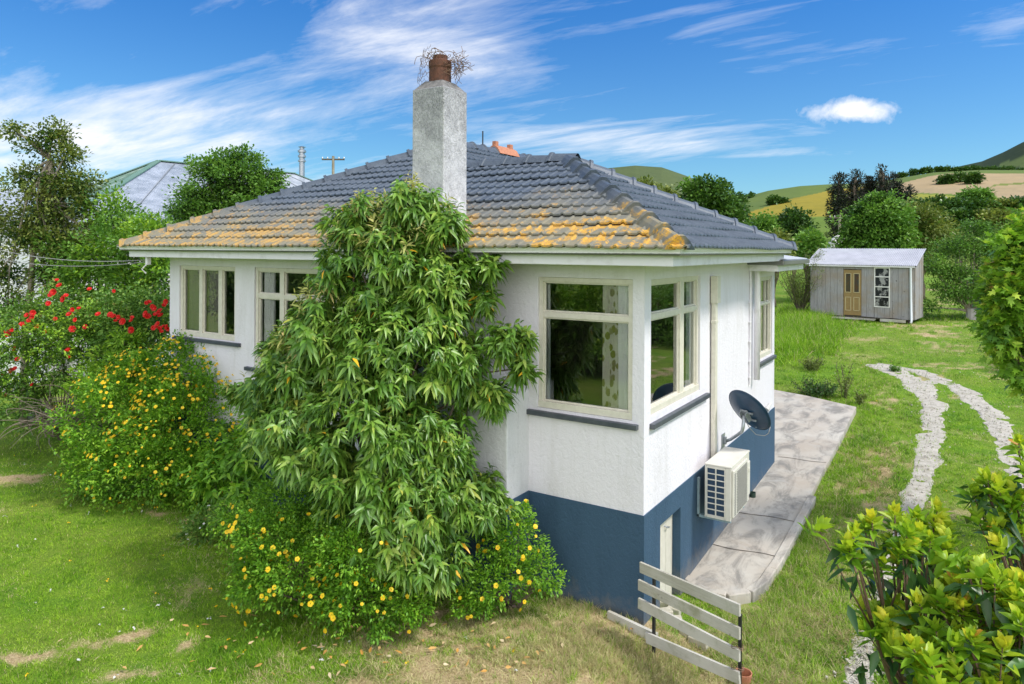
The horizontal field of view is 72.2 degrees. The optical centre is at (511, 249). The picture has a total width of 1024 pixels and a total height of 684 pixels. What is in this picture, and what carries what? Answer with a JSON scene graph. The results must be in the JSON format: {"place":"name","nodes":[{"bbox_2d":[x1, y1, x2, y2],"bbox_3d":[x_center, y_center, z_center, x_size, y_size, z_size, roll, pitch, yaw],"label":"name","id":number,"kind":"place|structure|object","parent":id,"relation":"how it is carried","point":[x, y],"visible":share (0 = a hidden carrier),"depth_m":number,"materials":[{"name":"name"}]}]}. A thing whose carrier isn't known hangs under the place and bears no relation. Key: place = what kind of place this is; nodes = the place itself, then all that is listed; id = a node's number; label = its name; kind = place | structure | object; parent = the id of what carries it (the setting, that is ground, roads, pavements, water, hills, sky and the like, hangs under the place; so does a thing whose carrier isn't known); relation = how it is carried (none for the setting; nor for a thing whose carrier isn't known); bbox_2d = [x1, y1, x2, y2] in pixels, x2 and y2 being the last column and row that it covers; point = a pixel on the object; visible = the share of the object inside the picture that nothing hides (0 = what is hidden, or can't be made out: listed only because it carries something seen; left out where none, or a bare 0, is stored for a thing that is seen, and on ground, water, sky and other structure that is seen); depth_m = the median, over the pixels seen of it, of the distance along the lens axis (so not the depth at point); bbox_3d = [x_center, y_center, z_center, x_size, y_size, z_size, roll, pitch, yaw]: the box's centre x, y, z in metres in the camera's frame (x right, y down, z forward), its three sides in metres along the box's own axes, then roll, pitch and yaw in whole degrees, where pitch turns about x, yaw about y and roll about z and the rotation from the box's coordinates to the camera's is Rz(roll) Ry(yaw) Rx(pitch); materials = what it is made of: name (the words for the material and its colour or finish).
{"place":"outdoors","nodes":[
{"label":"outdoors","id":0,"kind":"place"},
{"bbox_2d":[0,265,1023,683],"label":"ground","id":1,"kind":"structure","parent":0,"point":[782,297],"depth_m":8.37,"materials":[{"name":"green plant"}]},
{"bbox_2d":[0,189,64,391],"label":"outbuilding","id":2,"kind":"structure","parent":1,"relation":"on","point":[21,257],"depth_m":18.80,"materials":[{"name":"silver metal"}]},
{"bbox_2d":[0,114,115,425],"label":"tree","id":3,"kind":"object","parent":1,"relation":"on","point":[54,184],"visible":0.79,"depth_m":14.85,"materials":[{"name":"green plant"}]},
{"bbox_2d":[0,278,137,443],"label":"rose bush","id":4,"kind":"object","parent":1,"relation":"on","point":[32,322],"visible":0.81,"depth_m":12.74,"materials":[{"name":"green plant"}]},
{"bbox_2d":[0,374,149,456],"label":"dead branches","id":5,"kind":"object","parent":1,"relation":"on","point":[49,417],"visible":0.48,"depth_m":11.69,"materials":[{"name":"brown wood"}]},
{"bbox_2d":[19,180,175,421],"bbox_3d":[-8.216,1.142,14.635,4.662,5.308,2.869,0,0,22],"label":"tree","id":6,"kind":"object","parent":1,"relation":"on","point":[157,270],"visible":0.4,"depth_m":14.19,"materials":[{"name":"green plant"}]},
{"bbox_2d":[61,325,152,437],"bbox_3d":[-7.006,2.529,12.151,1.429,2.449,1.216,0,0,-24],"label":"shrub","id":7,"kind":"object","parent":1,"relation":"on","point":[93,369],"visible":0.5,"depth_m":12.04,"materials":[{"name":"green plant"}]},
{"bbox_2d":[82,279,169,432],"bbox_3d":[-6.887,2.149,12.757,1.844,3.219,1.335,0,0,-9],"label":"rose bush","id":8,"kind":"object","parent":1,"relation":"on","point":[148,314],"visible":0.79,"depth_m":12.50,"materials":[{"name":"green plant"}]},
{"bbox_2d":[33,329,246,515],"bbox_3d":[-5.603,2.650,10.793,3.689,2.703,2.391,0,0,-2],"label":"flowering shrub","id":9,"kind":"object","parent":1,"relation":"on","point":[156,448],"visible":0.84,"depth_m":10.46,"materials":[{"name":"green plant"}]},
{"bbox_2d":[23,146,312,377],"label":"house","id":10,"kind":"structure","parent":1,"relation":"on","point":[147,183],"depth_m":24.20,"materials":[{"name":"silver metal"}]},
{"bbox_2d":[169,479,257,547],"bbox_3d":[-3.804,3.449,9.042,1.331,1.028,0.764,0,0,33],"label":"garden plant","id":11,"kind":"object","parent":1,"relation":"on","point":[201,522],"visible":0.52,"depth_m":8.97,"materials":[{"name":"green plant"}]},
{"bbox_2d":[161,141,293,223],"bbox_3d":[-7.936,0.337,20.029,4.256,6.904,2.710,0,0,-8],"label":"tree","id":12,"kind":"object","parent":1,"relation":"on","point":[241,183],"visible":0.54,"depth_m":19.62,"materials":[{"name":"green plant"}]},
{"bbox_2d":[178,405,282,517],"bbox_3d":[-3.521,2.942,9.255,1.175,1.699,2.161,0,0,-45],"label":"garden plant","id":13,"kind":"object","parent":1,"relation":"on","point":[227,467],"visible":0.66,"depth_m":9.44,"materials":[{"name":"green plant"}]},
{"bbox_2d":[199,475,444,650],"bbox_3d":[-2.006,3.081,7.157,2.616,1.488,1.462,0,0,33],"label":"flowering shrub","id":14,"kind":"object","parent":1,"relation":"on","point":[333,554],"visible":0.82,"depth_m":6.91,"materials":[{"name":"green plant"}]},
{"bbox_2d":[322,156,344,173],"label":"utility pole","id":15,"kind":"object","parent":1,"relation":"on","point":[333,159],"visible":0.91,"depth_m":61.94,"materials":[{"name":"grey wood"}]},
{"bbox_2d":[58,601,632,677],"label":"fallen leaves","id":16,"kind":"object","parent":1,"relation":"on","point":[370,650],"visible":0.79,"depth_m":6.61,"materials":[{"name":"brown plant"}]},
{"bbox_2d":[218,171,545,610],"bbox_3d":[-1.584,1.454,7.470,3.894,4.686,1.948,0,0,9],"label":"shrub","id":17,"kind":"object","parent":1,"relation":"on","point":[314,373],"visible":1,"depth_m":7.20,"materials":[{"name":"green plant"}]},
{"bbox_2d":[116,45,809,625],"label":"house","id":18,"kind":"structure","parent":1,"relation":"on","point":[610,493],"depth_m":8.26,"materials":[{"name":"white paint"}]},
{"bbox_2d":[1,250,142,261],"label":"overhead wire","id":19,"kind":"object","parent":18,"relation":"attached to","point":[76,260],"visible":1,"depth_m":12.38,"materials":[{"name":"grey metal"}]},
{"bbox_2d":[0,259,143,266],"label":"overhead wire","id":20,"kind":"object","parent":18,"relation":"attached to","point":[75,266],"visible":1,"depth_m":12.39,"materials":[{"name":"grey metal"}]},
{"bbox_2d":[188,270,217,332],"bbox_3d":[-4.959,0.849,11.389,1.000,1.110,0.031,0,0,33],"label":"curtain","id":21,"kind":"object","parent":18,"relation":"hanging from","point":[211,300],"visible":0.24,"depth_m":11.40,"materials":[{"name":"fabric"}]},
{"bbox_2d":[172,265,240,346],"bbox_3d":[-4.852,0.876,11.195,1.730,1.217,0.150,0,0,33],"label":"window","id":22,"kind":"structure","parent":18,"relation":"in","point":[202,332],"depth_m":11.25,"materials":[{"name":"beige paint"}]},
{"bbox_2d":[264,272,275,341],"bbox_3d":[-3.645,1.006,10.554,0.255,1.410,0.046,0,0,33],"label":"curtain","id":23,"kind":"object","parent":18,"relation":"hanging from","point":[269,304],"visible":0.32,"depth_m":10.53,"materials":[{"name":"white fabric"}]},
{"bbox_2d":[244,268,358,371],"bbox_3d":[-2.919,1.054,9.959,2.580,1.552,0.150,0,0,33],"label":"window","id":24,"kind":"structure","parent":18,"relation":"in","point":[283,296],"depth_m":10.34,"materials":[{"name":"beige paint"}]},
{"bbox_2d":[547,283,550,398],"bbox_3d":[0.407,1.027,7.957,0.036,1.410,0.062,0,0,-42],"label":"curtain","id":25,"kind":"object","parent":18,"relation":"hanging from","point":[548,337],"visible":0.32,"depth_m":7.93,"materials":[{"name":"white fabric"}]},
{"bbox_2d":[526,277,638,430],"bbox_3d":[0.741,1.085,7.618,1.370,1.547,0.150,0,0,33],"label":"window","id":26,"kind":"structure","parent":18,"relation":"in","point":[544,313],"depth_m":7.60,"materials":[{"name":"beige paint"}]},
{"bbox_2d":[602,285,617,407],"bbox_3d":[1.054,1.030,7.519,0.184,1.410,0.046,0,0,33],"label":"curtain","id":27,"kind":"object","parent":18,"relation":"hanging from","point":[610,362],"visible":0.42,"depth_m":7.51,"materials":[{"name":"beige fabric"}]},
{"bbox_2d":[618,286,628,409],"bbox_3d":[1.206,1.031,7.421,0.184,1.410,0.046,0,0,33],"label":"curtain","id":28,"kind":"object","parent":18,"relation":"hanging from","point":[623,352],"visible":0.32,"depth_m":7.44,"materials":[{"name":"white fabric"}]},
{"bbox_2d":[660,515,671,593],"bbox_3d":[1.698,3.594,7.894,0.067,1.230,0.644,0,0,33],"label":"door","id":29,"kind":"structure","parent":18,"relation":"in","point":[666,527],"depth_m":8.01,"materials":[{"name":"beige paint"}]},
{"bbox_2d":[649,276,710,429],"bbox_3d":[1.947,1.102,8.158,0.150,1.557,1.950,0,0,33],"label":"window","id":30,"kind":"structure","parent":18,"relation":"in","point":[681,391],"depth_m":8.21,"materials":[{"name":"beige paint"}]},
{"bbox_2d":[684,281,691,385],"bbox_3d":[2.187,1.036,8.690,0.046,1.410,0.204,0,0,33],"label":"curtain","id":31,"kind":"object","parent":18,"relation":"hanging from","point":[688,333],"visible":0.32,"depth_m":8.63,"materials":[{"name":"white fabric"}]},
{"bbox_2d":[697,446,749,522],"bbox_3d":[2.651,2.931,8.774,0.472,0.705,0.873,0,0,33],"label":"air conditioner","id":32,"kind":"object","parent":18,"relation":"attached to","point":[727,481],"visible":1,"depth_m":8.44,"materials":[{"name":"beige metal"}]},
{"bbox_2d":[721,390,770,448],"bbox_3d":[3.049,2.254,9.186,0.712,0.923,0.644,0,0,33],"label":"satellite dish","id":33,"kind":"object","parent":18,"relation":"attached to","point":[750,410],"visible":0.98,"depth_m":8.97,"materials":[{"name":"blue paint"}]},
{"bbox_2d":[760,276,776,366],"bbox_3d":[4.156,1.166,11.612,0.150,1.422,1.350,0,0,33],"label":"window","id":34,"kind":"structure","parent":18,"relation":"in","point":[766,303],"depth_m":11.86,"materials":[{"name":"beige paint"}]},
{"bbox_2d":[14,353,993,676],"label":"dandelions","id":35,"kind":"object","parent":1,"relation":"on","point":[216,605],"visible":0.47,"depth_m":7.65,"materials":[{"name":"yellow plant"}]},
{"bbox_2d":[443,499,569,625],"bbox_3d":[-0.085,3.233,7.336,1.320,1.198,0.863,0,0,-16],"label":"flowering shrub","id":36,"kind":"object","parent":1,"relation":"on","point":[483,602],"visible":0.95,"depth_m":7.23,"materials":[{"name":"green plant"}]},
{"bbox_2d":[2,357,1021,678],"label":"clover heads","id":37,"kind":"object","parent":1,"relation":"on","point":[210,667],"visible":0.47,"depth_m":7.04,"materials":[{"name":"plant"}]},
{"bbox_2d":[607,610,657,638],"bbox_3d":[1.207,3.796,7.066,0.583,0.120,0.040,0,0,43],"label":"edging board","id":38,"kind":"object","parent":1,"relation":"on","point":[639,629],"visible":0.76,"depth_m":7.06,"materials":[{"name":"grey wood"}]},
{"bbox_2d":[637,174,664,189],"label":"tree","id":39,"kind":"object","parent":1,"relation":"on","point":[647,179],"visible":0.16,"depth_m":43.55,"materials":[{"name":"green plant"}]},
{"bbox_2d":[661,607,672,613],"bbox_3d":[1.640,3.906,7.517,0.150,0.104,0.100,0,0,-13],"label":"concrete block","id":40,"kind":"object","parent":1,"relation":"on","point":[669,609],"depth_m":7.51,"materials":[{"name":"grey concrete"}]},
{"bbox_2d":[657,184,680,197],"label":"tree","id":41,"kind":"object","parent":1,"relation":"on","point":[667,189],"visible":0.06,"depth_m":45.48,"materials":[{"name":"green plant"}]},
{"bbox_2d":[668,605,680,614],"bbox_3d":[1.782,3.977,7.713,0.140,0.104,0.100,0,0,27],"label":"concrete block","id":42,"kind":"object","parent":1,"relation":"on","point":[676,612],"depth_m":7.66,"materials":[{"name":"grey concrete"}]},
{"bbox_2d":[638,562,743,683],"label":"fence","id":43,"kind":"object","parent":1,"relation":"on","point":[654,611],"visible":1,"depth_m":6.39,"materials":[{"name":"grey wood"}]},
{"bbox_2d":[688,636,707,651],"bbox_3d":[1.894,3.985,7.119,0.200,0.104,0.100,0,0,39],"label":"concrete block","id":44,"kind":"object","parent":1,"relation":"on","point":[699,643],"depth_m":7.07,"materials":[{"name":"grey concrete"}]},
{"bbox_2d":[674,172,755,225],"bbox_3d":[9.560,-0.259,34.034,4.296,6.963,3.703,0,0,-31],"label":"tree","id":45,"kind":"object","parent":1,"relation":"on","point":[710,193],"visible":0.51,"depth_m":33.37,"materials":[{"name":"green plant"}]},
{"bbox_2d":[731,191,752,210],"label":"tree","id":46,"kind":"object","parent":1,"relation":"on","point":[741,196],"visible":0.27,"depth_m":59.31,"materials":[{"name":"green plant"}]},
{"bbox_2d":[736,667,752,683],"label":"flower pot","id":47,"kind":"object","parent":1,"relation":"on","point":[747,675],"visible":0.57,"depth_m":6.43,"materials":[{"name":"orange ceramic"}]},
{"bbox_2d":[685,495,815,603],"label":"kerb","id":48,"kind":"structure","parent":1,"relation":"on","point":[753,591],"depth_m":8.44,"materials":[{"name":"concrete"}]},
{"bbox_2d":[747,209,783,232],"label":"tree","id":49,"kind":"object","parent":1,"relation":"on","point":[761,222],"visible":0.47,"depth_m":43.45,"materials":[{"name":"green plant"}]},
{"bbox_2d":[764,227,800,306],"bbox_3d":[14.290,0.947,37.971,2.623,4.383,2.815,0,0,33],"label":"tree","id":50,"kind":"object","parent":1,"relation":"on","point":[780,235],"visible":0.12,"depth_m":37.72,"materials":[{"name":"green plant"}]},
{"bbox_2d":[775,202,821,292],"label":"tree","id":51,"kind":"object","parent":1,"relation":"on","point":[793,216],"visible":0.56,"depth_m":46.56,"materials":[{"name":"green plant"}]},
{"bbox_2d":[775,247,828,310],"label":"bush","id":52,"kind":"object","parent":1,"relation":"on","point":[801,302],"visible":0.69,"depth_m":33.66,"materials":[{"name":"green plant"}]},
{"bbox_2d":[789,226,832,302],"bbox_3d":[16.958,0.880,39.836,2.471,4.495,3.151,0,0,10],"label":"tree","id":53,"kind":"object","parent":1,"relation":"on","point":[810,239],"visible":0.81,"depth_m":39.40,"materials":[{"name":"green plant"}]},
{"bbox_2d":[797,353,824,370],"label":"weed","id":54,"kind":"object","parent":1,"relation":"on","point":[816,363],"visible":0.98,"depth_m":20.76,"materials":[{"name":"green plant"}]},
{"bbox_2d":[791,375,839,398],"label":"weed","id":55,"kind":"object","parent":1,"relation":"on","point":[819,390],"visible":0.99,"depth_m":17.53,"materials":[{"name":"green plant"}]},
{"bbox_2d":[822,171,855,237],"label":"pine tree","id":56,"kind":"object","parent":1,"relation":"on","point":[840,198],"visible":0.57,"depth_m":109.47,"materials":[{"name":"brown plant"}]},
{"bbox_2d":[832,359,853,397],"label":"weed","id":57,"kind":"object","parent":1,"relation":"on","point":[844,387],"visible":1,"depth_m":17.41,"materials":[{"name":"green plant"}]},
{"bbox_2d":[844,168,868,212],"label":"pine tree","id":58,"kind":"object","parent":1,"relation":"on","point":[854,188],"visible":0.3,"depth_m":109.24,"materials":[{"name":"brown plant"}]},
{"bbox_2d":[853,390,867,404],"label":"weed","id":59,"kind":"object","parent":1,"relation":"on","point":[859,400],"visible":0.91,"depth_m":16.72,"materials":[{"name":"green plant"}]},
{"bbox_2d":[808,248,925,323],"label":"shed","id":60,"kind":"structure","parent":1,"relation":"on","point":[882,285],"depth_m":31.51,"materials":[{"name":"grey wood"}]},
{"bbox_2d":[844,270,861,315],"bbox_3d":[15.430,1.949,31.802,0.740,2.050,0.060,0,0,40],"label":"door","id":61,"kind":"structure","parent":60,"relation":"in","point":[852,278],"depth_m":31.79,"materials":[{"name":"yellow paint"}]},
{"bbox_2d":[874,267,889,307],"bbox_3d":[16.352,1.673,31.009,0.630,1.771,0.050,0,0,40],"label":"window","id":62,"kind":"structure","parent":60,"relation":"in","point":[881,275],"depth_m":31.00,"materials":[{"name":"white paint"}]},
{"bbox_2d":[826,188,927,256],"bbox_3d":[20.672,-0.201,39.940,5.210,6.640,5.178,0,0,20],"label":"tree","id":63,"kind":"object","parent":1,"relation":"on","point":[874,219],"visible":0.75,"depth_m":39.10,"materials":[{"name":"green plant"}]},
{"bbox_2d":[797,495,966,683],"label":"shrub","id":64,"kind":"object","parent":1,"relation":"on","point":[914,542],"visible":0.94,"depth_m":3.40,"materials":[{"name":"green plant"}]},
{"bbox_2d":[872,163,893,196],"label":"pine tree","id":65,"kind":"object","parent":1,"relation":"on","point":[883,185],"visible":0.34,"depth_m":110.54,"materials":[{"name":"grey plant"}]},
{"bbox_2d":[847,588,920,683],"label":"shrub","id":66,"kind":"object","parent":1,"relation":"on","point":[884,624],"visible":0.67,"depth_m":3.32,"materials":[{"name":"green plant"}]},
{"bbox_2d":[888,364,901,371],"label":"weed","id":67,"kind":"object","parent":1,"relation":"on","point":[894,368],"visible":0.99,"depth_m":20.45,"materials":[{"name":"green plant"}]},
{"bbox_2d":[895,184,917,200],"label":"pine tree","id":68,"kind":"object","parent":1,"relation":"on","point":[909,188],"visible":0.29,"depth_m":109.86,"materials":[{"name":"brown plant"}]},
{"bbox_2d":[906,197,922,207],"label":"bush","id":69,"kind":"object","parent":1,"relation":"on","point":[916,200],"visible":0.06,"depth_m":99.47,"materials":[{"name":"green plant"}]},
{"bbox_2d":[825,363,1023,683],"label":"loose gravel","id":70,"kind":"structure","parent":1,"relation":"on","point":[855,680],"depth_m":10.89,"materials":[{"name":"grey gravel"}]},
{"bbox_2d":[917,193,950,212],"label":"bush","id":71,"kind":"object","parent":1,"relation":"on","point":[936,198],"visible":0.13,"depth_m":97.47,"materials":[{"name":"green plant"}]},
{"bbox_2d":[901,196,969,299],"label":"tree","id":72,"kind":"object","parent":1,"relation":"on","point":[931,226],"visible":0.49,"depth_m":41.16,"materials":[{"name":"green plant"}]},
{"bbox_2d":[880,546,1023,683],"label":"shrub","id":73,"kind":"object","parent":1,"relation":"on","point":[989,649],"visible":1,"depth_m":3.03,"materials":[{"name":"green plant"}]},
{"bbox_2d":[935,194,978,267],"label":"bush","id":74,"kind":"object","parent":1,"relation":"on","point":[953,202],"visible":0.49,"depth_m":94.25,"materials":[{"name":"green plant"}]},
{"bbox_2d":[938,205,979,263],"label":"tree","id":75,"kind":"object","parent":1,"relation":"on","point":[962,213],"visible":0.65,"depth_m":80.86,"materials":[{"name":"green plant"}]},
{"bbox_2d":[923,216,1011,319],"bbox_3d":[21.466,0.972,32.223,6.280,5.057,3.953,0,0,8],"label":"tree","id":76,"kind":"object","parent":1,"relation":"on","point":[964,292],"visible":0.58,"depth_m":31.78,"materials":[{"name":"green plant"}]},
{"bbox_2d":[953,183,997,265],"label":"bush","id":77,"kind":"object","parent":1,"relation":"on","point":[980,192],"visible":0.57,"depth_m":104.13,"materials":[{"name":"green plant"}]},
{"bbox_2d":[962,196,1003,249],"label":"bush","id":78,"kind":"object","parent":1,"relation":"on","point":[982,204],"visible":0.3,"depth_m":93.78,"materials":[{"name":"green plant"}]},
{"bbox_2d":[952,433,1023,591],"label":"shrub","id":79,"kind":"object","parent":1,"relation":"on","point":[1004,520],"visible":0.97,"depth_m":3.45,"materials":[{"name":"green plant"}]},
{"bbox_2d":[965,205,1012,260],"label":"bush","id":80,"kind":"object","parent":1,"relation":"on","point":[993,215],"visible":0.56,"depth_m":78.85,"materials":[{"name":"green plant"}]},
{"bbox_2d":[962,207,1023,406],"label":"tree","id":81,"kind":"object","parent":1,"relation":"on","point":[1000,307],"visible":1,"depth_m":8.76,"materials":[{"name":"green plant"}]},
{"bbox_2d":[986,197,1018,209],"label":"bush","id":82,"kind":"object","parent":1,"relation":"on","point":[1006,205],"visible":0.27,"depth_m":93.86,"materials":[{"name":"green plant"}]},
{"bbox_2d":[997,195,1023,210],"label":"bush","id":83,"kind":"object","parent":1,"relation":"on","point":[1020,199],"visible":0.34,"depth_m":94.04,"materials":[{"name":"green plant"}]},
{"bbox_2d":[1001,203,1023,223],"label":"bush","id":84,"kind":"object","parent":1,"relation":"on","point":[1015,211],"visible":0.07,"depth_m":79.15,"materials":[{"name":"green plant"}]},
{"bbox_2d":[0,0,1023,205],"label":"sky","id":85,"kind":"structure","parent":0,"point":[760,96],"materials":[{"name":"blue"}]},
{"bbox_2d":[690,390,855,590],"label":"patio","id":86,"kind":"structure","parent":0,"point":[810,429],"depth_m":10.97,"materials":[{"name":"concrete"}]},
{"bbox_2d":[609,142,1023,264],"bbox_3d":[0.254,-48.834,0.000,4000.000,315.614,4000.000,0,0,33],"label":"hills","id":87,"kind":"structure","parent":0,"point":[1004,183],"depth_m":281.87,"materials":[{"name":"plant"}]},
{"bbox_2d":[765,194,783,204],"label":"tree","id":88,"kind":"object","parent":87,"relation":"on","point":[773,199],"visible":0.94,"depth_m":264.35,"materials":[{"name":"green plant"}]},
{"bbox_2d":[778,197,791,203],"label":"tree","id":89,"kind":"object","parent":87,"relation":"on","point":[784,200],"visible":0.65,"depth_m":263.97,"materials":[{"name":"green plant"}]},
{"bbox_2d":[859,175,878,199],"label":"pine tree","id":90,"kind":"object","parent":87,"relation":"on","point":[869,186],"visible":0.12,"depth_m":114.41,"materials":[{"name":"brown plant"}]},
{"bbox_2d":[886,171,910,198],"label":"pine tree","id":91,"kind":"object","parent":87,"relation":"on","point":[895,183],"visible":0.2,"depth_m":113.69,"materials":[{"name":"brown plant"}]},
{"bbox_2d":[897,171,909,177],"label":"tree","id":92,"kind":"object","parent":87,"relation":"on","point":[903,174],"visible":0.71,"depth_m":398.29,"materials":[{"name":"green plant"}]},
{"bbox_2d":[908,168,918,175],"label":"tree","id":93,"kind":"object","parent":87,"relation":"on","point":[913,172],"visible":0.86,"depth_m":399.32,"materials":[{"name":"green plant"}]},
{"bbox_2d":[919,166,927,174],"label":"tree","id":94,"kind":"object","parent":87,"relation":"on","point":[923,170],"visible":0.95,"depth_m":398.22,"materials":[{"name":"green plant"}]},
{"bbox_2d":[925,165,934,173],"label":"tree","id":95,"kind":"object","parent":87,"relation":"on","point":[930,169],"visible":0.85,"depth_m":398.74,"materials":[{"name":"green plant"}]},
{"bbox_2d":[932,173,958,184],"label":"tree","id":96,"kind":"object","parent":87,"relation":"on","point":[946,179],"visible":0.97,"depth_m":256.16,"materials":[{"name":"green plant"}]},
{"bbox_2d":[951,171,965,182],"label":"tree","id":97,"kind":"object","parent":87,"relation":"on","point":[958,175],"visible":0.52,"depth_m":258.71,"materials":[{"name":"green plant"}]},
{"bbox_2d":[960,170,987,183],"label":"tree","id":98,"kind":"object","parent":87,"relation":"on","point":[976,177],"visible":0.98,"depth_m":248.96,"materials":[{"name":"green plant"}]},
{"bbox_2d":[934,164,1023,171],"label":"windbreak","id":99,"kind":"object","parent":87,"relation":"on","point":[947,168],"visible":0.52,"depth_m":409.84,"materials":[{"name":"green plant"}]},
{"bbox_2d":[844,589,886,683],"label":"gravel track","id":100,"kind":"structure","parent":0,"point":[849,676],"depth_m":6.80,"materials":[{"name":"grey gravel"}]},
{"bbox_2d":[774,298,977,366],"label":"long grass","id":101,"kind":"structure","parent":0,"point":[797,332],"depth_m":26.80,"materials":[{"name":"green plant"}]},
{"bbox_2d":[866,364,948,578],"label":"gravel track","id":102,"kind":"structure","parent":0,"point":[932,403],"depth_m":13.87,"materials":[{"name":"grey gravel"}]},
{"bbox_2d":[878,363,1023,487],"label":"gravel track","id":103,"kind":"structure","parent":0,"point":[976,401],"depth_m":15.67,"materials":[{"name":"grey gravel"}]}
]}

